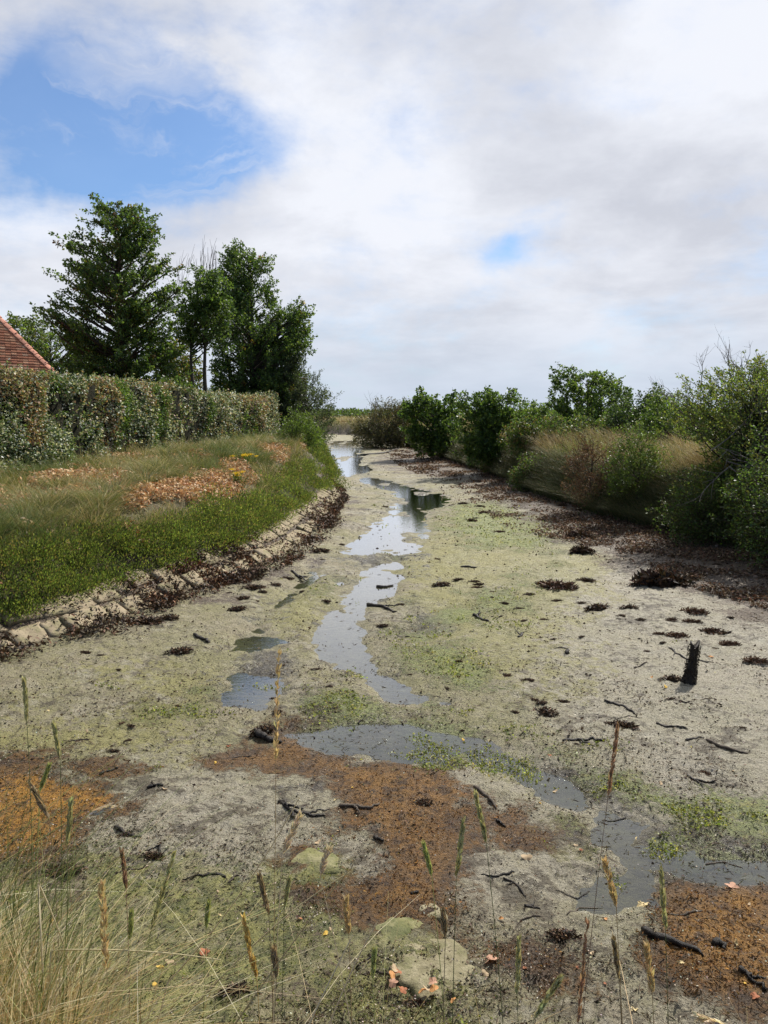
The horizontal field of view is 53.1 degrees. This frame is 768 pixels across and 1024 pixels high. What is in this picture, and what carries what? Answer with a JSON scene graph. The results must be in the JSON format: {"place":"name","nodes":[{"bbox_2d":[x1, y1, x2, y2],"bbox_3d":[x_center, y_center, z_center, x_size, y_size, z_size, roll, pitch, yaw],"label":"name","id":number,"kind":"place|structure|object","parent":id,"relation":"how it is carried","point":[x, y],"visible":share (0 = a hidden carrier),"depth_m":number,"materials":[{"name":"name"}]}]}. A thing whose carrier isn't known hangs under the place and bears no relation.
{"place":"outdoors","nodes":[
{"label":"outdoors","id":0,"kind":"place"},
{"bbox_2d":[0,426,309,580],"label":"bank grass","id":1,"kind":"structure","parent":0,"point":[69,506],"depth_m":16.16,"materials":[{"name":"plant"}]},
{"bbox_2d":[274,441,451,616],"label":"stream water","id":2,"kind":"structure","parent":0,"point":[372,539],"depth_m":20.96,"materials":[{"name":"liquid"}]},
{"bbox_2d":[0,482,767,1023],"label":"green weed","id":3,"kind":"object","parent":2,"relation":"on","point":[682,812],"visible":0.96,"depth_m":7.51,"materials":[{"name":"green plant"}]},
{"bbox_2d":[419,903,447,920],"bbox_3d":[0.316,2.637,5.029,0.205,0.092,0.192,0,8,0],"label":"flat stone","id":4,"kind":"object","parent":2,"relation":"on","point":[438,915],"visible":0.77,"depth_m":5.00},
{"bbox_2d":[534,578,579,590],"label":"seaweed clump","id":5,"kind":"object","parent":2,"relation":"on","point":[556,584],"visible":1,"depth_m":13.97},
{"bbox_2d":[358,441,767,608],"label":"beach wrack","id":6,"kind":"object","parent":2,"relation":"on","point":[610,525],"visible":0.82,"depth_m":19.67,"materials":[{"name":"brown plant"}]},
{"bbox_2d":[568,544,597,555],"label":"seaweed clump","id":7,"kind":"object","parent":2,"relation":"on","point":[581,549],"visible":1,"depth_m":17.43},
{"bbox_2d":[583,603,612,611],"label":"seaweed clump","id":8,"kind":"object","parent":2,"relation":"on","point":[596,607],"visible":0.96,"depth_m":12.55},
{"bbox_2d":[698,627,730,634],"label":"seaweed clump","id":9,"kind":"object","parent":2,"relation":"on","point":[712,630],"visible":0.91,"depth_m":11.28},
{"bbox_2d":[0,416,767,1023],"bbox_3d":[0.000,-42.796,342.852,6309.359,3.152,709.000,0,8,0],"label":"ground","id":10,"kind":"structure","parent":0,"point":[342,638],"depth_m":7.14,"materials":[{"name":"soil"}]},
{"bbox_2d":[22,675,31,985],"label":"grass stem","id":11,"kind":"object","parent":10,"relation":"on","point":[25,697],"visible":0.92,"depth_m":2.39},
{"bbox_2d":[0,316,58,380],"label":"house","id":12,"kind":"structure","parent":10,"relation":"on","point":[16,348],"depth_m":23.20,"materials":[{"name":"tile"}]},
{"bbox_2d":[33,762,51,1009],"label":"grass stem","id":13,"kind":"object","parent":10,"relation":"on","point":[44,777],"visible":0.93,"depth_m":2.32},
{"bbox_2d":[27,780,60,1021],"bbox_3d":[-0.919,1.119,2.121,0.044,0.758,0.163,-6,10,-40],"label":"grass stem","id":14,"kind":"object","parent":10,"relation":"on","point":[38,798],"visible":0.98,"depth_m":2.12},
{"bbox_2d":[5,310,94,373],"bbox_3d":[-16.854,-7.062,39.444,6.344,6.784,5.590,0,8,0],"label":"broadleaf tree","id":15,"kind":"object","parent":10,"relation":"on","point":[42,346],"visible":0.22,"depth_m":38.33,"materials":[{"name":"green plant"}]},
{"bbox_2d":[38,883,71,1023],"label":"straw stalk","id":16,"kind":"object","parent":10,"relation":"on","point":[44,896],"visible":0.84,"depth_m":1.91,"materials":[{"name":"beige plant"}]},
{"bbox_2d":[51,718,61,1002],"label":"grass stem","id":17,"kind":"object","parent":10,"relation":"on","point":[55,735],"visible":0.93,"depth_m":2.36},
{"bbox_2d":[39,860,85,877],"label":"seaweed clump","id":18,"kind":"object","parent":10,"relation":"on","point":[59,874],"visible":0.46,"depth_m":5.41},
{"bbox_2d":[18,802,116,1020],"bbox_3d":[-0.877,1.135,2.122,0.297,0.655,0.034,-3,8,-24],"label":"grass stem","id":19,"kind":"object","parent":10,"relation":"on","point":[103,809],"visible":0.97,"depth_m":2.12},
{"bbox_2d":[66,796,73,1006],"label":"grass stem","id":20,"kind":"object","parent":10,"relation":"on","point":[70,812],"visible":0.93,"depth_m":2.12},
{"bbox_2d":[97,877,110,1023],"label":"grass stem","id":21,"kind":"object","parent":10,"relation":"on","point":[101,891],"visible":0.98,"depth_m":1.90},
{"bbox_2d":[22,192,203,395],"bbox_3d":[-10.018,-7.050,29.352,6.116,9.634,5.008,0,8,0],"label":"tree","id":22,"kind":"object","parent":10,"relation":"on","point":[127,316],"visible":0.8,"depth_m":28.53,"materials":[{"name":"green plant"}]},
{"bbox_2d":[119,847,129,1008],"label":"grass stem","id":23,"kind":"object","parent":10,"relation":"on","point":[124,875],"visible":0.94,"depth_m":2.14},
{"bbox_2d":[127,906,133,1021],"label":"grass stem","id":24,"kind":"object","parent":10,"relation":"on","point":[130,924],"visible":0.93,"depth_m":2.06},
{"bbox_2d":[47,949,220,1008],"bbox_3d":[-0.650,1.280,1.977,0.456,0.394,0.013,-2,8,-11],"label":"straw stalk","id":25,"kind":"object","parent":10,"relation":"on","point":[114,950],"visible":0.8,"depth_m":1.94,"materials":[{"name":"beige plant"}]},
{"bbox_2d":[0,358,281,474],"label":"hedge","id":26,"kind":"object","parent":10,"relation":"on","point":[48,413],"visible":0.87,"depth_m":22.72,"materials":[{"name":"green plant"}]},
{"bbox_2d":[129,614,165,625],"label":"seaweed clump","id":27,"kind":"object","parent":10,"relation":"on","point":[143,619],"visible":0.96,"depth_m":11.50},
{"bbox_2d":[138,850,166,860],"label":"seaweed clump","id":28,"kind":"object","parent":10,"relation":"on","point":[155,855],"visible":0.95,"depth_m":5.59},
{"bbox_2d":[0,437,306,583],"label":"leaf litter","id":29,"kind":"object","parent":10,"relation":"on","point":[161,489],"visible":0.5,"depth_m":17.24,"materials":[{"name":"plant"}]},
{"bbox_2d":[138,849,176,1022],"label":"grass stem","id":30,"kind":"object","parent":10,"relation":"on","point":[163,888],"visible":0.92,"depth_m":2.04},
{"bbox_2d":[0,486,339,653],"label":"stone revetment","id":31,"kind":"object","parent":10,"relation":"on","point":[37,629],"visible":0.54,"depth_m":12.23,"materials":[{"name":"stone"}]},
{"bbox_2d":[0,457,349,663],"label":"seaweed","id":32,"kind":"object","parent":10,"relation":"on","point":[325,521],"visible":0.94,"depth_m":13.97,"materials":[{"name":"plant"}]},
{"bbox_2d":[0,437,352,624],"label":"purslane","id":33,"kind":"object","parent":10,"relation":"on","point":[241,511],"visible":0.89,"depth_m":13.77,"materials":[{"name":"green plant"}]},
{"bbox_2d":[147,329,206,390],"bbox_3d":[-9.436,-5.541,34.578,3.201,5.249,3.768,0,8,0],"label":"broadleaf tree","id":34,"kind":"object","parent":10,"relation":"on","point":[183,361],"visible":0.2,"depth_m":34.20,"materials":[{"name":"green plant"}]},
{"bbox_2d":[164,645,195,654],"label":"seaweed clump","id":35,"kind":"object","parent":10,"relation":"on","point":[183,650],"visible":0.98,"depth_m":10.20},
{"bbox_2d":[167,236,226,320],"bbox_3d":[-8.910,-8.387,37.009,3.196,9.848,1.709,0,8,0],"label":"dead tree","id":36,"kind":"object","parent":10,"relation":"on","point":[204,258],"visible":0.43,"depth_m":36.59,"materials":[{"name":"plant"}]},
{"bbox_2d":[165,263,244,397],"bbox_3d":[-7.447,-6.514,32.396,3.576,7.962,3.002,-2,8,-18],"label":"broadleaf tree","id":37,"kind":"object","parent":10,"relation":"on","point":[197,330],"visible":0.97,"depth_m":31.84,"materials":[{"name":"green plant"}]},
{"bbox_2d":[203,897,211,1023],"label":"grass stem","id":38,"kind":"object","parent":10,"relation":"on","point":[207,917],"visible":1,"depth_m":2.05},
{"bbox_2d":[157,797,299,1023],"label":"straw stalk","id":39,"kind":"object","parent":10,"relation":"on","point":[220,920],"visible":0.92,"depth_m":2.10,"materials":[{"name":"beige plant"}]},
{"bbox_2d":[216,980,250,996],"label":"seaweed clump","id":40,"kind":"object","parent":10,"relation":"on","point":[232,986],"visible":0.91,"depth_m":4.33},
{"bbox_2d":[240,912,259,1023],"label":"grass stem","id":41,"kind":"object","parent":10,"relation":"on","point":[247,937],"visible":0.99,"depth_m":1.90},
{"bbox_2d":[202,237,317,427],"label":"broadleaf tree","id":42,"kind":"object","parent":10,"relation":"on","point":[262,348],"visible":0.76,"depth_m":45.20,"materials":[{"name":"green plant"}]},
{"bbox_2d":[256,872,273,1023],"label":"grass stem","id":43,"kind":"object","parent":10,"relation":"on","point":[262,887],"visible":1,"depth_m":2.05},
{"bbox_2d":[180,871,350,1023],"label":"straw stalk","id":44,"kind":"object","parent":10,"relation":"on","point":[201,998],"visible":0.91,"depth_m":2.00,"materials":[{"name":"beige plant"}]},
{"bbox_2d":[248,723,282,737],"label":"seaweed clump","id":45,"kind":"object","parent":10,"relation":"on","point":[265,728],"visible":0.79,"depth_m":7.78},
{"bbox_2d":[254,729,282,743],"bbox_3d":[-1.165,2.234,7.630,0.372,0.081,0.101,6,10,39],"label":"stick","id":46,"kind":"object","parent":10,"relation":"on","point":[262,735],"visible":0.89,"depth_m":7.63,"materials":[{"name":"grey wood"}]},
{"bbox_2d":[270,942,278,1023],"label":"grass stem","id":47,"kind":"object","parent":10,"relation":"on","point":[273,955],"visible":1,"depth_m":1.91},
{"bbox_2d":[272,647,281,1022],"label":"grass stem","id":48,"kind":"object","parent":10,"relation":"on","point":[276,733],"visible":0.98,"depth_m":2.45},
{"bbox_2d":[0,838,557,1023],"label":"weeds","id":49,"kind":"object","parent":10,"relation":"on","point":[211,1002],"visible":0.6,"depth_m":4.54,"materials":[{"name":"green plant"}]},
{"bbox_2d":[281,873,291,1023],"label":"grass stem","id":50,"kind":"object","parent":10,"relation":"on","point":[288,885],"visible":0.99,"depth_m":2.10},
{"bbox_2d":[273,808,304,1022],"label":"grass stem","id":51,"kind":"object","parent":10,"relation":"on","point":[293,829],"visible":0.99,"depth_m":2.02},
{"bbox_2d":[277,799,303,817],"bbox_3d":[-0.756,2.413,6.294,0.140,0.060,0.315,-5,9,-31],"label":"stick","id":52,"kind":"object","parent":10,"relation":"on","point":[286,805],"visible":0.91,"depth_m":6.28,"materials":[{"name":"grey wood"}]},
{"bbox_2d":[234,870,348,1023],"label":"straw stalk","id":53,"kind":"object","parent":10,"relation":"on","point":[285,953],"visible":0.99,"depth_m":1.90,"materials":[{"name":"beige plant"}]},
{"bbox_2d":[273,404,328,455],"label":"shrub","id":54,"kind":"object","parent":10,"relation":"on","point":[310,430],"visible":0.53,"depth_m":33.35,"materials":[{"name":"green plant"}]},
{"bbox_2d":[268,352,344,445],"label":"shrub","id":55,"kind":"object","parent":10,"relation":"on","point":[318,402],"visible":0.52,"depth_m":45.02,"materials":[{"name":"green plant"}]},
{"bbox_2d":[293,808,329,816],"bbox_3d":[-0.584,2.428,6.203,0.299,0.042,0.088,0,8,-3],"label":"stick","id":56,"kind":"object","parent":10,"relation":"on","point":[306,813],"visible":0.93,"depth_m":6.18,"materials":[{"name":"grey wood"}]},
{"bbox_2d":[291,848,340,873],"bbox_3d":[-0.486,2.558,5.580,0.468,0.112,0.326,3,8,22],"label":"flat stone","id":57,"kind":"object","parent":10,"relation":"on","point":[313,856],"visible":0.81,"depth_m":5.55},
{"bbox_2d":[309,934,353,1023],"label":"straw stalk","id":58,"kind":"object","parent":10,"relation":"on","point":[329,981],"visible":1,"depth_m":1.81,"materials":[{"name":"beige plant"}]},
{"bbox_2d":[319,842,350,1023],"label":"grass stem","id":59,"kind":"object","parent":10,"relation":"on","point":[325,856],"visible":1,"depth_m":2.04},
{"bbox_2d":[342,893,351,1023],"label":"grass stem","id":60,"kind":"object","parent":10,"relation":"on","point":[346,909],"visible":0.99,"depth_m":2.05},
{"bbox_2d":[329,921,377,1023],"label":"straw stalk","id":61,"kind":"object","parent":10,"relation":"on","point":[349,977],"visible":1,"depth_m":1.91,"materials":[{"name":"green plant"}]},
{"bbox_2d":[339,802,379,813],"bbox_3d":[-0.193,2.413,6.262,0.345,0.048,0.145,-1,8,-8],"label":"stick","id":62,"kind":"object","parent":10,"relation":"on","point":[355,806],"visible":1,"depth_m":6.28,"materials":[{"name":"grey wood"}]},
{"bbox_2d":[370,946,376,1023],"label":"grass stem","id":63,"kind":"object","parent":10,"relation":"on","point":[373,961],"visible":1,"depth_m":1.96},
{"bbox_2d":[0,715,765,1023],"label":"foreground grass","id":64,"kind":"structure","parent":10,"relation":"on","point":[74,1011],"depth_m":2.05,"materials":[{"name":"plant"}]},
{"bbox_2d":[349,390,416,448],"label":"shrub","id":65,"kind":"object","parent":10,"relation":"on","point":[378,433],"visible":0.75,"depth_m":64.67,"materials":[{"name":"green plant"}]},
{"bbox_2d":[0,451,767,1023],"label":"mud debris","id":66,"kind":"object","parent":10,"relation":"on","point":[386,997],"visible":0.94,"depth_m":5.77,"materials":[{"name":"soil"}]},
{"bbox_2d":[0,712,767,1008],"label":"rusty algae","id":67,"kind":"object","parent":10,"relation":"on","point":[417,780],"visible":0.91,"depth_m":5.21,"materials":[{"name":"orange plant"}]},
{"bbox_2d":[641,926,703,956],"bbox_3d":[1.764,2.626,4.698,0.381,0.076,0.071,5,9,33],"label":"stick","id":68,"kind":"object","parent":67,"relation":"on","point":[650,934],"visible":0.99,"depth_m":4.70,"materials":[{"name":"brown wood"}]},
{"bbox_2d":[711,937,726,949],"bbox_3d":[2.044,2.628,4.668,0.075,0.062,0.087,-7,10,-41],"label":"stick","id":69,"kind":"object","parent":67,"relation":"on","point":[718,941],"visible":0.99,"depth_m":4.66,"materials":[{"name":"grey wood"}]},
{"bbox_2d":[375,917,422,950],"bbox_3d":[0.076,2.656,4.827,0.393,0.107,0.279,-6,10,-39],"label":"flat stone","id":70,"kind":"object","parent":10,"relation":"on","point":[390,933],"visible":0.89,"depth_m":4.82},
{"bbox_2d":[400,995,428,1011],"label":"seaweed clump","id":71,"kind":"object","parent":10,"relation":"on","point":[410,1001],"visible":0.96,"depth_m":4.22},
{"bbox_2d":[397,385,463,457],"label":"broadleaf tree","id":72,"kind":"object","parent":10,"relation":"on","point":[434,439],"visible":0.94,"depth_m":49.05,"materials":[{"name":"green plant"}]},
{"bbox_2d":[421,840,444,1023],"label":"grass stem","id":73,"kind":"object","parent":10,"relation":"on","point":[427,857],"visible":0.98,"depth_m":2.09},
{"bbox_2d":[395,939,475,1001],"bbox_3d":[0.289,2.687,4.518,0.540,0.091,0.508,-5,9,-35],"label":"flat stone","id":74,"kind":"object","parent":10,"relation":"on","point":[421,966],"visible":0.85,"depth_m":4.47,"materials":[{"name":"stone"}]},
{"bbox_2d":[440,905,447,1022],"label":"grass stem","id":75,"kind":"object","parent":10,"relation":"on","point":[443,919],"visible":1,"depth_m":1.95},
{"bbox_2d":[452,815,465,1023],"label":"grass stem","id":76,"kind":"object","parent":10,"relation":"on","point":[460,846],"visible":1,"depth_m":2.03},
{"bbox_2d":[448,385,527,471],"bbox_3d":[5.175,-3.877,37.384,4.124,4.586,3.668,0,8,0],"label":"broadleaf tree","id":77,"kind":"object","parent":10,"relation":"on","point":[480,442],"visible":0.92,"depth_m":36.56,"materials":[{"name":"green plant"}]},
{"bbox_2d":[473,788,502,1022],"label":"grass stem","id":78,"kind":"object","parent":10,"relation":"on","point":[480,816],"visible":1,"depth_m":2.07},
{"bbox_2d":[514,933,521,1023],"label":"grass stem","id":79,"kind":"object","parent":10,"relation":"on","point":[518,962],"visible":1,"depth_m":1.91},
{"bbox_2d":[311,407,730,417],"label":"scrub","id":80,"kind":"object","parent":10,"relation":"on","point":[351,412],"visible":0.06,"depth_m":173.85,"materials":[{"name":"green plant"}]},
{"bbox_2d":[505,451,548,491],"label":"shrub","id":81,"kind":"object","parent":10,"relation":"on","point":[523,472],"visible":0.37,"depth_m":29.89,"materials":[{"name":"green plant"}]},
{"bbox_2d":[496,412,574,458],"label":"shrub","id":82,"kind":"object","parent":10,"relation":"on","point":[526,428],"visible":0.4,"depth_m":33.39,"materials":[{"name":"green plant"}]},
{"bbox_2d":[511,394,565,427],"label":"shrub","id":83,"kind":"object","parent":10,"relation":"on","point":[533,410],"visible":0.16,"depth_m":44.93,"materials":[{"name":"green plant"}]},
{"bbox_2d":[530,706,558,717],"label":"seaweed clump","id":84,"kind":"object","parent":10,"relation":"on","point":[546,711],"visible":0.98,"depth_m":8.28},
{"bbox_2d":[323,416,767,554],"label":"bank grass","id":85,"kind":"structure","parent":10,"relation":"on","point":[682,453],"depth_m":23.82,"materials":[{"name":"plant"}]},
{"bbox_2d":[533,973,564,1023],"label":"grass stem","id":86,"kind":"object","parent":10,"relation":"on","point":[557,982],"visible":1,"depth_m":1.81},
{"bbox_2d":[543,927,583,943],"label":"seaweed clump","id":87,"kind":"object","parent":10,"relation":"on","point":[557,934],"visible":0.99,"depth_m":4.77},
{"bbox_2d":[565,529,594,538],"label":"seaweed clump","id":88,"kind":"object","parent":10,"relation":"on","point":[575,533],"visible":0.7,"depth_m":19.39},
{"bbox_2d":[538,406,628,440],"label":"shrub","id":89,"kind":"object","parent":10,"relation":"on","point":[588,420],"visible":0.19,"depth_m":32.46,"materials":[{"name":"green plant"}]},
{"bbox_2d":[577,918,589,1022],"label":"grass stem","id":90,"kind":"object","parent":10,"relation":"on","point":[582,976],"visible":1,"depth_m":1.97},
{"bbox_2d":[546,362,633,432],"bbox_3d":[9.789,-4.948,36.623,4.358,4.417,4.627,0,8,0],"label":"broadleaf tree","id":91,"kind":"object","parent":10,"relation":"on","point":[592,399],"visible":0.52,"depth_m":36.15,"materials":[{"name":"green plant"}]},
{"bbox_2d":[557,431,622,508],"bbox_3d":[6.499,-1.262,23.469,2.313,2.454,2.316,0,8,0],"label":"shrub","id":92,"kind":"object","parent":10,"relation":"on","point":[588,478],"visible":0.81,"depth_m":23.33,"materials":[{"name":"green plant"}]},
{"bbox_2d":[582,721,618,1023],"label":"grass stem","id":93,"kind":"object","parent":10,"relation":"on","point":[614,749],"visible":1,"depth_m":2.32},
{"bbox_2d":[601,855,622,1023],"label":"grass stem","id":94,"kind":"object","parent":10,"relation":"on","point":[611,887],"visible":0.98,"depth_m":2.04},
{"bbox_2d":[611,933,621,1023],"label":"grass stem","id":95,"kind":"object","parent":10,"relation":"on","point":[615,953],"visible":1,"depth_m":1.91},
{"bbox_2d":[608,719,641,729],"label":"seaweed clump","id":96,"kind":"object","parent":10,"relation":"on","point":[624,724],"visible":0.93,"depth_m":7.96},
{"bbox_2d":[598,418,675,501],"bbox_3d":[7.096,-1.404,21.554,2.311,2.473,2.152,0,8,0],"label":"shrub","id":97,"kind":"object","parent":10,"relation":"on","point":[632,478],"visible":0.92,"depth_m":21.36,"materials":[{"name":"green plant"}]},
{"bbox_2d":[596,381,678,441],"bbox_3d":[10.085,-3.606,30.745,3.111,3.208,3.499,-7,10,-42],"label":"shrub","id":98,"kind":"object","parent":10,"relation":"on","point":[626,411],"visible":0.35,"depth_m":30.45,"materials":[{"name":"green plant"}]},
{"bbox_2d":[643,938,654,1023],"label":"grass stem","id":99,"kind":"object","parent":10,"relation":"on","point":[649,971],"visible":1,"depth_m":1.91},
{"bbox_2d":[629,565,696,587],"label":"seaweed clump","id":100,"kind":"object","parent":10,"relation":"on","point":[659,577],"visible":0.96,"depth_m":14.24,"materials":[{"name":"plant"}]},
{"bbox_2d":[658,864,668,1023],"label":"grass stem","id":101,"kind":"object","parent":10,"relation":"on","point":[663,898],"visible":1,"depth_m":1.99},
{"bbox_2d":[631,384,718,444],"bbox_3d":[10.679,-3.017,27.674,3.618,3.204,3.035,7,10,42],"label":"shrub","id":102,"kind":"object","parent":10,"relation":"on","point":[653,415],"visible":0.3,"depth_m":27.69,"materials":[{"name":"green plant"}]},
{"bbox_2d":[680,640,700,684],"bbox_3d":[3.610,1.838,9.145,0.309,0.642,0.261,0,8,0],"label":"stump","id":103,"kind":"object","parent":10,"relation":"on","point":[690,674],"visible":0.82,"depth_m":9.10,"materials":[{"name":"brown wood"}]},
{"bbox_2d":[678,606,710,614],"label":"seaweed clump","id":104,"kind":"object","parent":10,"relation":"on","point":[692,610],"visible":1,"depth_m":12.30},
{"bbox_2d":[645,455,753,547],"bbox_3d":[7.739,0.033,18.383,2.757,2.756,2.309,0,8,0],"label":"shrub","id":105,"kind":"object","parent":10,"relation":"on","point":[686,523],"visible":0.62,"depth_m":18.16,"materials":[{"name":"green plant"}]},
{"bbox_2d":[687,1011,726,1023],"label":"grass stem","id":106,"kind":"object","parent":10,"relation":"on","point":[702,1018],"visible":1,"depth_m":1.77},
{"bbox_2d":[647,327,767,515],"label":"shrub","id":107,"kind":"object","parent":10,"relation":"on","point":[752,411],"visible":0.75,"depth_m":18.08,"materials":[{"name":"green plant"}]},
{"bbox_2d":[706,738,749,753],"bbox_3d":[3.294,2.265,7.407,0.101,0.058,0.437,-6,10,-37],"label":"stick","id":108,"kind":"object","parent":10,"relation":"on","point":[719,745],"visible":1,"depth_m":7.37,"materials":[{"name":"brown wood"}]},
{"bbox_2d":[707,423,767,570],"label":"shrub","id":109,"kind":"object","parent":10,"relation":"on","point":[758,521],"visible":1,"depth_m":15.44,"materials":[{"name":"green plant"}]},
{"bbox_2d":[738,965,767,990],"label":"stick","id":110,"kind":"object","parent":10,"relation":"on","point":[748,974],"visible":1,"depth_m":4.41,"materials":[{"name":"brown wood"}]},
{"bbox_2d":[739,655,767,663],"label":"seaweed clump","id":111,"kind":"object","parent":10,"relation":"on","point":[754,659],"visible":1,"depth_m":9.94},
{"bbox_2d":[0,0,767,409],"label":"sky","id":112,"kind":"structure","parent":0,"point":[469,196],"materials":[{"name":"white"}]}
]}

